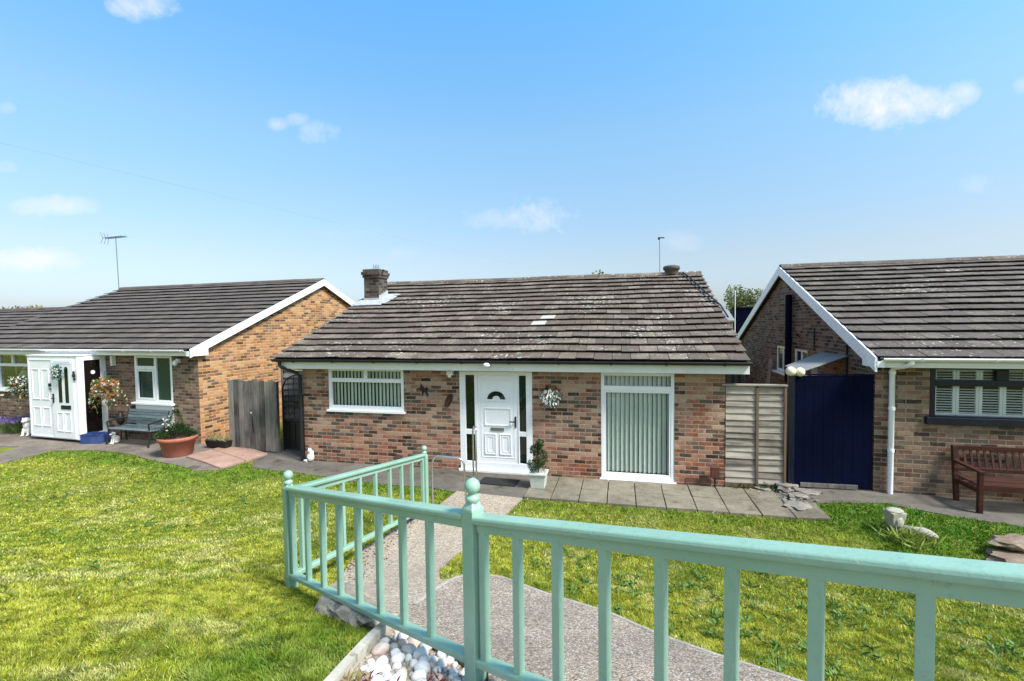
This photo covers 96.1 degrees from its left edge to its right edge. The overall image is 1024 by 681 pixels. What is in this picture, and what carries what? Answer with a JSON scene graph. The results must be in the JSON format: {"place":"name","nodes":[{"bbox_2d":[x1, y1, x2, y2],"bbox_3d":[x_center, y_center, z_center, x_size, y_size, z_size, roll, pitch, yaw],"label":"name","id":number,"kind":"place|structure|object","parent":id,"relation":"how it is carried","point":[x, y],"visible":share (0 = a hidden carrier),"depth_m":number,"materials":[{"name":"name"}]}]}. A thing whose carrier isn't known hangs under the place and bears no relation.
{"place":"outdoors","nodes":[
{"label":"outdoors","id":0,"kind":"place"},
{"bbox_2d":[0,431,262,471],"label":"patio paving","id":1,"kind":"structure","parent":0,"point":[28,446],"depth_m":11.15,"materials":[{"name":"concrete"}]},
{"bbox_2d":[0,416,29,433],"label":"lavender","id":2,"kind":"object","parent":1,"relation":"on","point":[14,428],"visible":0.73,"depth_m":12.79,"materials":[{"name":"purple plant"}]},
{"bbox_2d":[20,417,30,435],"bbox_3d":[-13.291,2.353,12.634,0.310,0.513,0.359,0,2,14],"label":"dog ornament","id":3,"kind":"object","parent":1,"relation":"on","point":[26,430],"visible":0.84,"depth_m":12.54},
{"bbox_2d":[79,431,111,443],"bbox_3d":[-10.586,2.477,11.725,0.540,0.240,0.350,-1,2,2],"label":"storage crate","id":4,"kind":"object","parent":1,"relation":"on","point":[94,438],"visible":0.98,"depth_m":11.57,"materials":[{"name":"blue plastic"}]},
{"bbox_2d":[109,432,119,443],"bbox_3d":[-10.047,2.448,11.641,0.186,0.308,0.215,1,3,42],"label":"dog ornament","id":5,"kind":"object","parent":1,"relation":"on","point":[115,438],"visible":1,"depth_m":11.59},
{"bbox_2d":[116,413,124,438],"bbox_3d":[-10.195,2.231,12.003,0.157,0.700,0.157,-2,2,-22],"label":"garden lantern","id":6,"kind":"object","parent":1,"relation":"on","point":[120,422],"visible":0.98,"depth_m":11.96,"materials":[{"name":"black metal"}]},
{"bbox_2d":[106,408,170,447],"bbox_3d":[-9.386,2.193,11.559,1.480,0.830,0.603,0,2,16],"label":"garden bench","id":7,"kind":"object","parent":1,"relation":"on","point":[145,416],"visible":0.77,"depth_m":11.69,"materials":[{"name":"black metal"}]},
{"bbox_2d":[153,408,198,457],"bbox_3d":[-7.668,2.078,10.493,0.932,1.061,0.800,-1,2,0],"label":"plant pot","id":8,"kind":"object","parent":1,"relation":"on","point":[176,442],"visible":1,"depth_m":10.34,"materials":[{"name":"ceramic"}]},
{"bbox_2d":[205,432,232,447],"bbox_3d":[-7.032,2.376,11.061,0.680,0.344,0.441,0,2,17],"label":"plant trough","id":9,"kind":"object","parent":1,"relation":"on","point":[219,441],"visible":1,"depth_m":10.97,"materials":[{"name":"black metal"}]},
{"bbox_2d":[186,447,267,468],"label":"paving","id":10,"kind":"structure","parent":0,"point":[219,458],"depth_m":10.31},
{"bbox_2d":[252,443,529,498],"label":"patio","id":11,"kind":"structure","parent":0,"point":[290,460],"depth_m":9.22,"materials":[{"name":"concrete"}]},
{"bbox_2d":[228,380,280,452],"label":"timber gate","id":12,"kind":"structure","parent":11,"relation":"on","point":[254,417],"depth_m":10.89,"materials":[{"name":"grey wood"}]},
{"bbox_2d":[281,369,303,426],"bbox_3d":[-5.103,1.655,11.748,1.580,1.900,0.085,-1,2,6],"label":"fence panel","id":13,"kind":"object","parent":11,"relation":"on","point":[287,389],"visible":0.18,"depth_m":11.78,"materials":[{"name":"metal"}]},
{"bbox_2d":[282,374,304,449],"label":"iron gate","id":14,"kind":"structure","parent":11,"relation":"on","point":[291,434],"depth_m":10.99,"materials":[{"name":"metal"}]},
{"bbox_2d":[304,448,313,461],"bbox_3d":[-4.464,2.508,10.122,0.236,0.327,0.147,-1,2,-2],"label":"cat ornament","id":15,"kind":"object","parent":11,"relation":"on","point":[310,456],"visible":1,"depth_m":10.07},
{"bbox_2d":[471,425,476,478],"bbox_3d":[-0.709,2.127,8.732,0.080,1.086,0.450,-1,2,-14],"label":"handrail","id":16,"kind":"object","parent":11,"relation":"on","point":[474,426],"visible":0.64,"depth_m":8.63,"materials":[{"name":"silver metal"}]},
{"bbox_2d":[479,477,519,486],"bbox_3d":[-0.243,2.657,8.675,0.720,0.019,0.360,0,2,16],"label":"doormat","id":17,"kind":"object","parent":11,"relation":"on","point":[499,481],"visible":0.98,"depth_m":8.65,"materials":[{"name":"rubber"}]},
{"bbox_2d":[344,491,521,613],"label":"path","id":18,"kind":"structure","parent":0,"point":[448,542],"depth_m":5.67,"materials":[{"name":"concrete"}]},
{"bbox_2d":[335,519,417,583],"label":"leaf litter","id":19,"kind":"object","parent":18,"relation":"on","point":[373,553],"visible":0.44,"depth_m":5.59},
{"bbox_2d":[0,309,1023,680],"bbox_3d":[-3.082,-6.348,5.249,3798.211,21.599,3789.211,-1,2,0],"label":"ground","id":20,"kind":"structure","parent":0,"point":[274,515],"depth_m":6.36,"materials":[{"name":"plant"}]},
{"bbox_2d":[20,304,42,307],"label":"tree","id":21,"kind":"object","parent":20,"relation":"on","point":[36,306],"visible":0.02,"depth_m":88.82,"materials":[{"name":"green plant"}]},
{"bbox_2d":[0,307,66,329],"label":"bungalow","id":22,"kind":"object","parent":20,"relation":"on","point":[9,317],"visible":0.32,"depth_m":19.84,"materials":[{"name":"tile"}]},
{"bbox_2d":[0,278,354,443],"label":"bungalow","id":23,"kind":"object","parent":20,"relation":"on","point":[188,351],"visible":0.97,"depth_m":12.53,"materials":[{"name":"brick"}]},
{"bbox_2d":[0,369,28,410],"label":"hanging basket","id":24,"kind":"object","parent":23,"relation":"attached to","point":[18,387],"visible":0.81,"depth_m":12.43,"materials":[{"name":"white plant"}]},
{"bbox_2d":[0,354,28,391],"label":"window","id":25,"kind":"structure","parent":23,"relation":"in","point":[10,364],"depth_m":13.35,"materials":[{"name":"plastic"}]},
{"bbox_2d":[50,364,61,380],"bbox_3d":[-11.555,0.802,11.684,0.458,0.444,0.100,0,2,16],"label":"wreath","id":26,"kind":"object","parent":23,"relation":"attached to","point":[57,369],"visible":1,"depth_m":11.68,"materials":[{"name":"teal plant"}]},
{"bbox_2d":[88,371,127,413],"bbox_3d":[-10.284,1.312,11.737,1.028,1.095,0.766,0,2,16],"label":"hanging basket","id":27,"kind":"object","parent":23,"relation":"attached to","point":[104,388],"visible":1,"depth_m":11.61,"materials":[{"name":"orange plant"}]},
{"bbox_2d":[101,235,125,288],"bbox_3d":[-15.625,-3.132,18.158,1.447,2.323,0.299,0,2,22],"label":"tv aerial","id":28,"kind":"object","parent":23,"relation":"attached to","point":[115,237],"visible":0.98,"depth_m":18.23,"materials":[{"name":"grey"}]},
{"bbox_2d":[131,356,174,425],"bbox_3d":[-9.172,1.351,11.783,1.390,1.910,0.160,0,2,16],"label":"window","id":29,"kind":"structure","parent":23,"relation":"in","point":[153,374],"depth_m":11.79,"materials":[{"name":"plastic"}]},
{"bbox_2d":[313,582,367,616],"bbox_3d":[-1.374,2.187,3.750,0.614,0.231,0.415,1,3,43],"label":"stone","id":30,"kind":"object","parent":20,"relation":"on","point":[324,605],"visible":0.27,"depth_m":3.68,"materials":[{"name":"stone"}]},
{"bbox_2d":[333,593,387,627],"bbox_3d":[-1.162,2.124,3.532,0.584,0.216,0.299,1,3,34],"label":"stone","id":31,"kind":"object","parent":20,"relation":"on","point":[353,617],"visible":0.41,"depth_m":3.44,"materials":[{"name":"stone"}]},
{"bbox_2d":[324,613,397,680],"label":"edging board","id":32,"kind":"object","parent":20,"relation":"on","point":[363,647],"visible":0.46,"depth_m":2.81,"materials":[{"name":"wood"}]},
{"bbox_2d":[14,495,723,637],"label":"daisies","id":33,"kind":"object","parent":20,"relation":"on","point":[366,526],"visible":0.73,"depth_m":5.13,"materials":[{"name":"white plant"}]},
{"bbox_2d":[350,629,464,680],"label":"gravel","id":34,"kind":"structure","parent":20,"relation":"on","point":[392,633],"depth_m":2.82,"materials":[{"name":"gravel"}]},
{"bbox_2d":[334,665,369,680],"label":"dry plant","id":35,"kind":"object","parent":34,"relation":"on","point":[358,674],"visible":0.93,"depth_m":2.55,"materials":[{"name":"yellow plant"}]},
{"bbox_2d":[363,662,381,676],"bbox_3d":[-0.802,1.909,2.650,0.113,0.078,0.095,-12,2,-28],"label":"cobble","id":36,"kind":"object","parent":34,"relation":"on","point":[377,666],"visible":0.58,"depth_m":2.64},
{"bbox_2d":[370,674,384,680],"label":"cobble","id":37,"kind":"object","parent":34,"relation":"on","point":[377,677],"visible":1,"depth_m":2.52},
{"bbox_2d":[371,641,389,655],"bbox_3d":[-0.839,1.975,2.942,0.109,0.086,0.120,-22,-14,25],"label":"cobble","id":38,"kind":"object","parent":34,"relation":"on","point":[380,648],"visible":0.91,"depth_m":2.91,"materials":[{"name":"stone"}]},
{"bbox_2d":[360,666,401,680],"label":"red plant","id":39,"kind":"object","parent":34,"relation":"on","point":[371,672],"visible":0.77,"depth_m":2.56,"materials":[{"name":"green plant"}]},
{"bbox_2d":[375,655,388,664],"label":"cobble","id":40,"kind":"object","parent":34,"relation":"on","point":[382,659],"visible":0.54,"depth_m":2.77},
{"bbox_2d":[379,637,389,642],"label":"cobble","id":41,"kind":"object","parent":34,"relation":"on","point":[386,639],"visible":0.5,"depth_m":3.08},
{"bbox_2d":[381,664,390,673],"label":"cobble","id":42,"kind":"object","parent":34,"relation":"on","point":[386,667],"visible":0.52,"depth_m":2.69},
{"bbox_2d":[382,672,391,680],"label":"cobble","id":43,"kind":"object","parent":34,"relation":"on","point":[387,675],"visible":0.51,"depth_m":2.60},
{"bbox_2d":[390,643,397,648],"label":"cobble","id":44,"kind":"object","parent":34,"relation":"on","point":[393,645],"visible":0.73,"depth_m":3.02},
{"bbox_2d":[390,648,400,656],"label":"cobble","id":45,"kind":"object","parent":34,"relation":"on","point":[393,651],"visible":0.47,"depth_m":2.90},
{"bbox_2d":[392,661,401,669],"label":"cobble","id":46,"kind":"object","parent":34,"relation":"on","point":[396,664],"visible":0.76,"depth_m":2.74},
{"bbox_2d":[388,671,405,680],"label":"cobble","id":47,"kind":"object","parent":34,"relation":"on","point":[394,677],"visible":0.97,"depth_m":2.56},
{"bbox_2d":[390,652,404,663],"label":"cobble","id":48,"kind":"object","parent":34,"relation":"on","point":[398,656],"visible":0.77,"depth_m":2.82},
{"bbox_2d":[396,667,406,677],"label":"cobble","id":49,"kind":"object","parent":34,"relation":"on","point":[403,669],"visible":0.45,"depth_m":2.66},
{"bbox_2d":[397,638,407,646],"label":"cobble","id":50,"kind":"object","parent":34,"relation":"on","point":[401,642],"visible":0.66,"depth_m":3.06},
{"bbox_2d":[398,632,408,639],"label":"cobble","id":51,"kind":"object","parent":34,"relation":"on","point":[402,635],"visible":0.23,"depth_m":3.14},
{"bbox_2d":[400,643,415,654],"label":"cobble","id":52,"kind":"object","parent":34,"relation":"on","point":[407,648],"visible":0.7,"depth_m":2.95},
{"bbox_2d":[405,653,411,660],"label":"cobble","id":53,"kind":"object","parent":34,"relation":"on","point":[408,656],"visible":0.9,"depth_m":2.86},
{"bbox_2d":[409,658,417,666],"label":"cobble","id":54,"kind":"object","parent":34,"relation":"on","point":[414,661],"visible":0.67,"depth_m":2.79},
{"bbox_2d":[407,636,420,646],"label":"cobble","id":55,"kind":"object","parent":34,"relation":"on","point":[415,642],"visible":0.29,"depth_m":3.08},
{"bbox_2d":[411,669,427,680],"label":"cobble","id":56,"kind":"object","parent":34,"relation":"on","point":[417,674],"visible":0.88,"depth_m":2.62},
{"bbox_2d":[412,646,428,659],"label":"cobble","id":57,"kind":"object","parent":34,"relation":"on","point":[419,651],"visible":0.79,"depth_m":2.90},
{"bbox_2d":[414,659,429,672],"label":"cobble","id":58,"kind":"object","parent":34,"relation":"on","point":[423,664],"visible":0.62,"depth_m":2.71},
{"bbox_2d":[418,655,429,661],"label":"cobble","id":59,"kind":"object","parent":34,"relation":"on","point":[425,657],"visible":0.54,"depth_m":2.83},
{"bbox_2d":[419,642,431,650],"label":"cobble","id":60,"kind":"object","parent":34,"relation":"on","point":[429,648],"visible":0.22,"depth_m":3.02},
{"bbox_2d":[429,661,436,668],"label":"cobble","id":61,"kind":"object","parent":34,"relation":"on","point":[433,663],"visible":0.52,"depth_m":2.78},
{"bbox_2d":[420,666,448,680],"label":"red plant","id":62,"kind":"object","parent":34,"relation":"on","point":[431,679],"visible":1,"depth_m":2.57,"materials":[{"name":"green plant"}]},
{"bbox_2d":[433,666,441,672],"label":"cobble","id":63,"kind":"object","parent":34,"relation":"on","point":[435,668],"visible":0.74,"depth_m":2.72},
{"bbox_2d":[432,673,443,680],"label":"cobble","id":64,"kind":"object","parent":34,"relation":"on","point":[440,676],"visible":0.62,"depth_m":2.61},
{"bbox_2d":[437,650,446,657],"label":"cobble","id":65,"kind":"object","parent":34,"relation":"on","point":[441,654],"visible":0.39,"depth_m":2.92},
{"bbox_2d":[437,657,446,667],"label":"cobble","id":66,"kind":"object","parent":34,"relation":"on","point":[441,662],"visible":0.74,"depth_m":2.80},
{"bbox_2d":[446,655,454,663],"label":"cobble","id":67,"kind":"object","parent":34,"relation":"on","point":[450,660],"visible":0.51,"depth_m":2.85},
{"bbox_2d":[448,672,457,678],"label":"cobble","id":68,"kind":"object","parent":34,"relation":"on","point":[452,675],"visible":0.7,"depth_m":2.66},
{"bbox_2d":[449,667,457,673],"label":"cobble","id":69,"kind":"object","parent":34,"relation":"on","point":[452,669],"visible":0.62,"depth_m":2.72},
{"bbox_2d":[431,455,466,503],"bbox_3d":[-0.997,2.298,7.320,0.630,0.967,0.080,-1,2,6],"label":"handrail","id":70,"kind":"object","parent":20,"relation":"on","point":[432,461],"visible":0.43,"depth_m":7.30,"materials":[{"name":"silver metal"}]},
{"bbox_2d":[271,264,752,486],"bbox_3d":[0.602,0.267,13.714,9.538,5.070,10.111,0,2,13],"label":"bungalow","id":71,"kind":"object","parent":20,"relation":"on","point":[635,368],"visible":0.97,"depth_m":9.45,"materials":[{"name":"brick"}]},
{"bbox_2d":[326,369,405,413],"bbox_3d":[-3.120,1.066,9.886,1.850,0.945,0.205,0,2,13],"label":"window","id":72,"kind":"structure","parent":71,"relation":"in","point":[384,409],"depth_m":9.91,"materials":[{"name":"plastic"}]},
{"bbox_2d":[418,384,427,395],"bbox_3d":[-1.850,1.024,9.517,0.255,0.257,0.016,0,2,13],"label":"wall ornament","id":73,"kind":"object","parent":71,"relation":"attached to","point":[423,389],"depth_m":9.50,"materials":[{"name":"black metal"}]},
{"bbox_2d":[445,394,452,406],"bbox_3d":[-1.291,1.225,9.389,0.178,0.284,0.030,0,2,13],"label":"wall plaque","id":74,"kind":"object","parent":71,"relation":"attached to","point":[449,399],"depth_m":9.38,"materials":[{"name":"brown wood"}]},
{"bbox_2d":[477,375,518,462],"bbox_3d":[-0.285,1.569,9.188,0.826,1.750,0.110,0,2,13],"label":"door","id":75,"kind":"structure","parent":71,"relation":"in","point":[497,394],"depth_m":9.19,"materials":[{"name":"plastic"}]},
{"bbox_2d":[538,385,562,408],"bbox_3d":[0.732,1.079,8.790,0.466,0.476,0.248,0,2,13],"label":"wreath","id":76,"kind":"object","parent":71,"relation":"attached to","point":[551,392],"visible":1,"depth_m":8.76,"materials":[{"name":"white plant"}]},
{"bbox_2d":[600,372,675,484],"bbox_3d":[2.339,1.628,8.615,1.380,2.065,0.198,0,2,13],"label":"window","id":77,"kind":"structure","parent":71,"relation":"in","point":[618,432],"depth_m":8.66,"materials":[{"name":"plastic"}]},
{"bbox_2d":[658,237,664,271],"bbox_3d":[4.553,-2.279,14.054,0.190,1.730,0.060,-1,2,0],"label":"roof aerial","id":78,"kind":"object","parent":71,"relation":"attached to","point":[659,251],"visible":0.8,"depth_m":14.03,"materials":[{"name":"grey"}]},
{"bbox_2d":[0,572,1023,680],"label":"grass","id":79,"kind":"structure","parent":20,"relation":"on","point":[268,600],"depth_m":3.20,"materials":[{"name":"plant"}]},
{"bbox_2d":[0,492,1023,680],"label":"lawn weeds","id":80,"kind":"object","parent":20,"relation":"on","point":[774,643],"visible":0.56,"depth_m":4.15,"materials":[{"name":"green plant"}]},
{"bbox_2d":[396,575,793,680],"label":"path","id":81,"kind":"structure","parent":20,"relation":"on","point":[632,652],"depth_m":3.16,"materials":[{"name":"concrete"}]},
{"bbox_2d":[413,574,802,680],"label":"kerb","id":82,"kind":"structure","parent":20,"relation":"on","point":[634,623],"depth_m":3.66,"materials":[{"name":"concrete"}]},
{"bbox_2d":[282,446,1023,680],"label":"garden railing","id":83,"kind":"object","parent":20,"relation":"on","point":[927,580],"visible":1,"depth_m":2.12,"materials":[{"name":"green paint"}]},
{"bbox_2d":[710,466,719,488],"bbox_3d":[3.609,2.439,8.191,0.150,0.395,0.100,0,2,13],"label":"stake box","id":84,"kind":"object","parent":20,"relation":"on","point":[714,472],"visible":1,"depth_m":8.15,"materials":[{"name":"brown metal"}]},
{"bbox_2d":[722,309,734,329],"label":"outbuilding","id":85,"kind":"structure","parent":20,"relation":"on","point":[731,319],"depth_m":34.18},
{"bbox_2d":[725,374,743,397],"bbox_3d":[7.022,1.498,16.668,2.758,2.110,0.060,-1,2,-1],"label":"fence panel","id":86,"kind":"object","parent":20,"relation":"on","point":[734,378],"visible":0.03,"depth_m":16.65,"materials":[{"name":"wood"}]},
{"bbox_2d":[728,302,756,333],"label":"garden shed","id":87,"kind":"structure","parent":20,"relation":"on","point":[740,315],"depth_m":36.14,"materials":[{"name":"blue paint"}]},
{"bbox_2d":[723,285,762,310],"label":"tree","id":88,"kind":"object","parent":20,"relation":"on","point":[742,298],"visible":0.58,"depth_m":60.75,"materials":[{"name":"green plant"}]},
{"bbox_2d":[794,488,823,494],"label":"stone","id":89,"kind":"object","parent":20,"relation":"on","point":[809,491],"visible":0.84,"depth_m":7.76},
{"bbox_2d":[882,507,906,532],"bbox_3d":[5.285,2.500,6.346,0.298,0.409,0.258,-1,2,-6],"label":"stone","id":90,"kind":"object","parent":20,"relation":"on","point":[894,517],"visible":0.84,"depth_m":6.26,"materials":[{"name":"stone"}]},
{"bbox_2d":[859,516,947,550],"bbox_3d":[5.289,2.545,6.138,0.860,0.193,0.902,-1,2,0],"label":"grass tuft","id":91,"kind":"object","parent":20,"relation":"on","point":[913,538],"visible":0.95,"depth_m":6.04,"materials":[{"name":"plant"}]},
{"bbox_2d":[902,525,938,538],"bbox_3d":[5.451,2.566,6.170,0.137,0.144,0.414,-3,3,-41],"label":"stone fragment","id":92,"kind":"object","parent":20,"relation":"on","point":[925,530],"visible":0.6,"depth_m":6.11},
{"bbox_2d":[985,548,1023,563],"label":"stone","id":93,"kind":"object","parent":20,"relation":"on","point":[997,555],"visible":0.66,"depth_m":5.55,"materials":[{"name":"stone"}]},
{"bbox_2d":[987,533,1023,550],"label":"stone","id":94,"kind":"object","parent":93,"relation":"on","point":[1011,541],"visible":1,"depth_m":5.67,"materials":[{"name":"stone"}]},
{"bbox_2d":[0,0,1023,308],"label":"sky","id":95,"kind":"structure","parent":0,"point":[543,137],"materials":[{"name":"blue"}]},
{"bbox_2d":[524,476,830,520],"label":"paving","id":96,"kind":"structure","parent":0,"point":[720,500],"depth_m":7.77,"materials":[{"name":"concrete"}]},
{"bbox_2d":[526,439,549,488],"bbox_3d":[0.474,2.224,8.384,0.427,0.890,0.457,0,2,13],"label":"topiary planter","id":97,"kind":"object","parent":96,"relation":"on","point":[537,475],"visible":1,"depth_m":8.30,"materials":[{"name":"stone"}]},
{"bbox_2d":[722,383,787,488],"bbox_3d":[4.263,1.723,8.127,1.060,1.915,0.090,0,2,12],"label":"fence panel","id":98,"kind":"object","parent":96,"relation":"on","point":[755,433],"visible":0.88,"depth_m":8.11,"materials":[{"name":"wood"}]},
{"bbox_2d":[750,488,818,503],"bbox_3d":[4.560,2.602,7.860,0.850,0.115,0.947,-1,2,0],"label":"rubble","id":99,"kind":"object","parent":96,"relation":"on","point":[784,498],"visible":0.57,"depth_m":7.66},
{"bbox_2d":[743,486,1023,526],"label":"patio","id":100,"kind":"structure","parent":0,"point":[1006,511],"depth_m":7.27,"materials":[{"name":"concrete"}]},
{"bbox_2d":[754,486,771,490],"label":"stone","id":101,"kind":"object","parent":100,"relation":"on","point":[767,488],"visible":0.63,"depth_m":8.01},
{"bbox_2d":[755,482,778,490],"bbox_3d":[4.526,2.537,8.139,0.590,0.165,0.516,-1,2,0],"label":"weed clump","id":102,"kind":"object","parent":100,"relation":"on","point":[772,487],"visible":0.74,"depth_m":8.05,"materials":[{"name":"green plant"}]},
{"bbox_2d":[775,482,798,492],"bbox_3d":[4.782,2.607,8.052,0.471,0.254,0.329,-2,2,-23],"label":"stone","id":103,"kind":"object","parent":100,"relation":"on","point":[786,487],"visible":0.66,"depth_m":7.92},
{"bbox_2d":[783,500,811,510],"bbox_3d":[4.550,2.632,7.294,0.446,0.071,0.417,-3,3,-40],"label":"stone","id":104,"kind":"object","parent":100,"relation":"on","point":[798,505],"visible":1,"depth_m":7.26,"materials":[{"name":"stone"}]},
{"bbox_2d":[787,492,808,499],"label":"stone","id":105,"kind":"object","parent":100,"relation":"on","point":[796,495],"visible":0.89,"depth_m":7.60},
{"bbox_2d":[786,374,874,489],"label":"garden gate","id":106,"kind":"structure","parent":100,"relation":"on","point":[829,431],"depth_m":7.87,"materials":[{"name":"blue paint"}]},
{"bbox_2d":[785,367,795,375],"bbox_3d":[4.820,0.534,7.961,0.162,0.170,0.170,-1,2,0],"label":"globe ornament","id":107,"kind":"object","parent":106,"relation":"on","point":[790,371],"visible":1,"depth_m":7.91,"materials":[{"name":"white stone"}]},
{"bbox_2d":[796,368,804,376],"bbox_3d":[4.962,0.546,7.932,0.152,0.165,0.160,-1,2,0],"label":"globe ornament","id":108,"kind":"object","parent":106,"relation":"on","point":[800,372],"visible":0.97,"depth_m":7.88,"materials":[{"name":"white stone"}]},
{"bbox_2d":[736,255,1023,501],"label":"bungalow","id":109,"kind":"object","parent":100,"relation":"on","point":[935,346],"visible":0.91,"depth_m":8.20,"materials":[{"name":"brick"}]},
{"bbox_2d":[766,358,772,383],"bbox_3d":[7.239,1.355,13.046,0.369,1.686,0.100,-2,3,-33],"label":"plank","id":110,"kind":"object","parent":109,"relation":"attached to","point":[769,371],"visible":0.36,"depth_m":13.06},
{"bbox_2d":[772,345,784,375],"bbox_3d":[7.335,0.530,12.514,0.170,0.750,1.200,0,2,15],"label":"window","id":111,"kind":"structure","parent":109,"relation":"in","point":[780,349],"depth_m":12.71,"materials":[{"name":"plastic"}]},
{"bbox_2d":[795,348,806,375],"bbox_3d":[6.977,0.569,11.150,0.170,0.710,1.020,0,2,15],"label":"window","id":112,"kind":"structure","parent":109,"relation":"in","point":[800,354],"depth_m":11.26,"materials":[{"name":"plastic"}]},
{"bbox_2d":[924,368,1023,427],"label":"window","id":113,"kind":"structure","parent":109,"relation":"in","point":[1001,377],"depth_m":7.40,"materials":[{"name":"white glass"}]},
{"bbox_2d":[951,445,1023,513],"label":"garden bench","id":114,"kind":"object","parent":100,"relation":"on","point":[981,481],"visible":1,"depth_m":7.18,"materials":[{"name":"brown wood"}]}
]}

